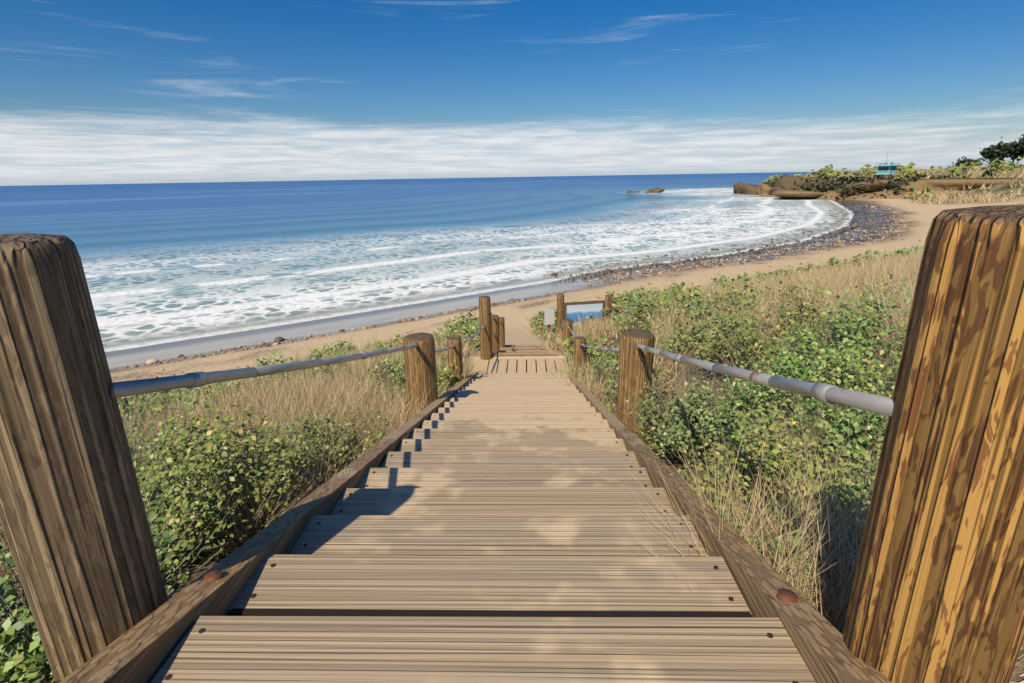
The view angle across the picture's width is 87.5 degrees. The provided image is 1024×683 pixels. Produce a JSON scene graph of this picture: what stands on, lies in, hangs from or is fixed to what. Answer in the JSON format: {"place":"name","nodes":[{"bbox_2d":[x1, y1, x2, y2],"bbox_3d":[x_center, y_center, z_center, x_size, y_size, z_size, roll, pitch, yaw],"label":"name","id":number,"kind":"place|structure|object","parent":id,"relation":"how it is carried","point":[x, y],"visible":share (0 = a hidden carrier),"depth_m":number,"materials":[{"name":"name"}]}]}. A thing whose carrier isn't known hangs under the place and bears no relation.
{"place":"outdoors","nodes":[
{"label":"outdoors","id":0,"kind":"place"},
{"bbox_2d":[0,169,948,351],"bbox_3d":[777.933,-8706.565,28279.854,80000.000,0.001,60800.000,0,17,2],"label":"sea water","id":1,"kind":"structure","parent":0,"point":[166,262],"depth_m":78.80,"materials":[{"name":"blue liquid"}]},
{"bbox_2d":[230,554,752,617],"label":"stair board gaps","id":2,"kind":"object","parent":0,"point":[381,612],"visible":0.03,"depth_m":1.63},
{"bbox_2d":[0,177,1023,682],"bbox_3d":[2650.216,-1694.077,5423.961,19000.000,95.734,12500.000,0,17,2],"label":"terrain","id":3,"kind":"structure","parent":0,"point":[920,215],"depth_m":29.87,"materials":[{"name":"beige sand"}]},
{"bbox_2d":[0,233,167,682],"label":"wooden post","id":4,"kind":"object","parent":3,"relation":"on","point":[74,522],"visible":0.98,"depth_m":1.33,"materials":[{"name":"brown wood"}]},
{"bbox_2d":[403,332,437,418],"bbox_3d":[-1.013,0.766,6.131,0.359,1.745,0.358,0,17,3],"label":"post","id":5,"kind":"object","parent":3,"relation":"on","point":[420,367],"visible":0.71,"depth_m":5.86,"materials":[{"name":"brown wood"}]},
{"bbox_2d":[110,313,894,416],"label":"hand rails","id":6,"kind":"object","parent":5,"relation":"attached to","point":[833,394],"visible":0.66,"depth_m":1.76,"materials":[{"name":"grey metal"}]},
{"bbox_2d":[447,336,462,385],"bbox_3d":[-0.887,0.695,8.613,0.235,1.585,0.235,15,23,41],"label":"post","id":7,"kind":"object","parent":3,"relation":"on","point":[455,353],"visible":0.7,"depth_m":8.39,"materials":[{"name":"brown wood"}]},
{"bbox_2d":[59,372,891,682],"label":"stair stringers","id":8,"kind":"object","parent":3,"relation":"on","point":[141,650],"visible":0.38,"depth_m":1.64,"materials":[{"name":"brown wood"}]},
{"bbox_2d":[150,372,815,682],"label":"stair treads","id":9,"kind":"object","parent":8,"relation":"on","point":[507,473],"visible":0.93,"depth_m":1.77,"materials":[{"name":"beige wood"}]},
{"bbox_2d":[165,415,797,682],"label":"stair nails","id":10,"kind":"object","parent":9,"relation":"in","point":[202,630],"visible":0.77,"depth_m":1.79,"materials":[{"name":"black metal"}]},
{"bbox_2d":[204,569,797,602],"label":"bolts","id":11,"kind":"object","parent":8,"relation":"on","point":[786,595],"visible":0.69,"depth_m":1.52,"materials":[{"name":"metal"}]},
{"bbox_2d":[479,296,491,366],"bbox_3d":[-0.534,0.195,11.066,0.245,2.305,0.245,-2,17,-2],"label":"tall post","id":12,"kind":"object","parent":3,"relation":"on","point":[485,321],"visible":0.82,"depth_m":10.82,"materials":[{"name":"brown wood"}]},
{"bbox_2d":[491,315,499,352],"bbox_3d":[-0.403,0.130,12.710,0.214,1.555,0.214,-14,21,-36],"label":"wooden post","id":13,"kind":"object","parent":3,"relation":"on","point":[495,330],"depth_m":12.53,"materials":[{"name":"brown wood"}]},
{"bbox_2d":[499,317,504,347],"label":"wooden post","id":14,"kind":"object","parent":3,"relation":"on","point":[502,333],"depth_m":14.19,"materials":[{"name":"brown wood"}]},
{"bbox_2d":[0,156,1023,682],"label":"shrub leaves","id":15,"kind":"object","parent":3,"relation":"on","point":[30,662],"visible":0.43,"depth_m":3.57,"materials":[{"name":"green plant"}]},
{"bbox_2d":[0,162,1023,682],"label":"dry grass twigs","id":16,"kind":"object","parent":3,"relation":"on","point":[348,380],"visible":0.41,"depth_m":4.93,"materials":[{"name":"beige plant"}]},
{"bbox_2d":[111,205,918,370],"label":"beach pebbles","id":17,"kind":"object","parent":3,"relation":"on","point":[604,273],"visible":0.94,"depth_m":49.49,"materials":[{"name":"grey stone"}]},
{"bbox_2d":[492,345,556,356],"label":"flight steps","id":18,"kind":"structure","parent":3,"relation":"on","point":[519,350],"depth_m":12.95,"materials":[{"name":"brown wood"}]},
{"bbox_2d":[557,293,563,337],"bbox_3d":[1.315,-0.203,14.591,0.204,2.255,0.204,4,18,16],"label":"sign post","id":19,"kind":"object","parent":3,"relation":"on","point":[560,306],"visible":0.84,"depth_m":14.32,"materials":[{"name":"brown wood"}]},
{"bbox_2d":[562,319,572,354],"bbox_3d":[1.240,0.216,11.961,0.224,1.455,0.224,-8,18,-21],"label":"wooden post","id":20,"kind":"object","parent":3,"relation":"on","point":[566,330],"depth_m":11.74,"materials":[{"name":"brown wood"}]},
{"bbox_2d":[548,300,604,346],"bbox_3d":[1.726,-0.287,14.373,1.514,1.630,0.402,0,17,2],"label":"sign frame","id":21,"kind":"object","parent":3,"relation":"on","point":[578,303],"visible":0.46,"depth_m":14.07,"materials":[{"name":"brown wood"}]},
{"bbox_2d":[567,303,602,331],"bbox_3d":[1.921,-0.628,14.162,0.980,0.720,0.025,-4,17,-10],"label":"information panel","id":22,"kind":"object","parent":21,"relation":"in","point":[572,310],"visible":0.57,"depth_m":14.10,"materials":[{"name":"plastic"}]},
{"bbox_2d":[573,336,585,376],"bbox_3d":[1.240,0.693,9.856,0.235,1.605,0.235,-2,17,-2],"label":"wooden post","id":23,"kind":"object","parent":3,"relation":"on","point":[578,340],"visible":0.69,"depth_m":9.62,"materials":[{"name":"brown wood"}]},
{"bbox_2d":[604,295,612,323],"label":"sign post","id":24,"kind":"object","parent":3,"relation":"on","point":[608,299],"visible":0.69,"depth_m":13.96,"materials":[{"name":"brown wood"}]},
{"bbox_2d":[617,329,654,439],"bbox_3d":[1.215,0.753,5.384,0.329,1.765,0.329,0,17,2],"label":"post","id":25,"kind":"object","parent":3,"relation":"on","point":[633,364],"visible":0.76,"depth_m":5.12,"materials":[{"name":"brown wood"}]},
{"bbox_2d":[645,187,664,192],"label":"rock","id":26,"kind":"object","parent":3,"relation":"on","point":[657,190],"visible":0.47,"depth_m":242.95,"materials":[{"name":"brown stone"}]},
{"bbox_2d":[793,134,1023,195],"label":"shrubs","id":27,"kind":"object","parent":3,"relation":"on","point":[1014,149],"depth_m":171.15,"materials":[{"name":"green plant"}]},
{"bbox_2d":[842,205,1023,682],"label":"wooden post","id":28,"kind":"object","parent":3,"relation":"on","point":[937,594],"visible":0.98,"depth_m":1.02,"materials":[{"name":"brown wood"}]},
{"bbox_2d":[0,0,1023,185],"label":"sky","id":29,"kind":"structure","parent":0,"point":[92,91],"materials":[{"name":"blue"}]},
{"bbox_2d":[475,358,568,372],"bbox_3d":[0.194,0.587,10.635,1.850,0.214,1.400,0,17,2],"label":"stair landing","id":30,"kind":"object","parent":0,"point":[521,365],"visible":0.37,"depth_m":10.66,"materials":[{"name":"beige wood"}]},
{"bbox_2d":[454,374,589,406],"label":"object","id":31,"kind":"object","parent":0,"point":[513,385],"visible":0.17,"depth_m":8.18,"materials":[{"name":"brown wood"}]},
{"bbox_2d":[544,309,554,324],"bbox_3d":[1.008,-0.661,14.423,0.260,0.400,0.100,-4,17,-10],"label":"sign","id":32,"kind":"object","parent":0,"point":[549,316],"visible":1,"depth_m":14.38,"materials":[{"name":"white"}]},
{"bbox_2d":[733,182,759,194],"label":"headland rock","id":33,"kind":"object","parent":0,"point":[744,188],"visible":0.34,"depth_m":206.50,"materials":[{"name":"brown stone"}]},
{"bbox_2d":[757,182,777,194],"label":"rock","id":34,"kind":"object","parent":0,"point":[764,188],"visible":0.24,"depth_m":194.55,"materials":[{"name":"brown stone"}]},
{"bbox_2d":[813,190,846,199],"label":"headland rock","id":35,"kind":"object","parent":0,"point":[830,195],"visible":0.12,"depth_m":157.23,"materials":[{"name":"brown stone"}]},
{"bbox_2d":[752,179,919,198],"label":"headland body","id":36,"kind":"object","parent":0,"point":[795,194],"visible":0.16,"depth_m":158.95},
{"bbox_2d":[769,175,817,192],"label":"headland rock","id":37,"kind":"object","parent":36,"relation":"on","point":[789,179],"visible":0.09,"depth_m":186.75,"materials":[{"name":"brown stone"}]},
{"bbox_2d":[779,175,822,189],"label":"headland rock","id":38,"kind":"object","parent":36,"relation":"on","point":[784,186],"visible":0.11,"depth_m":183.56,"materials":[{"name":"brown stone"}]},
{"bbox_2d":[879,150,895,170],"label":"lifeguard tower","id":39,"kind":"structure","parent":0,"point":[885,168],"depth_m":161.53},
{"bbox_2d":[815,178,1023,199],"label":"headland","id":40,"kind":"structure","parent":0,"point":[939,185],"depth_m":140.81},
{"bbox_2d":[873,165,897,177],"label":"lifeguard tower","id":41,"kind":"structure","parent":40,"relation":"on","point":[886,170],"depth_m":160.93,"materials":[{"name":"wood"}]},
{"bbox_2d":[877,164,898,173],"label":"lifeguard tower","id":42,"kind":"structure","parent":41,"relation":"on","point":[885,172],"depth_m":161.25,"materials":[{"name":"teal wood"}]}
]}

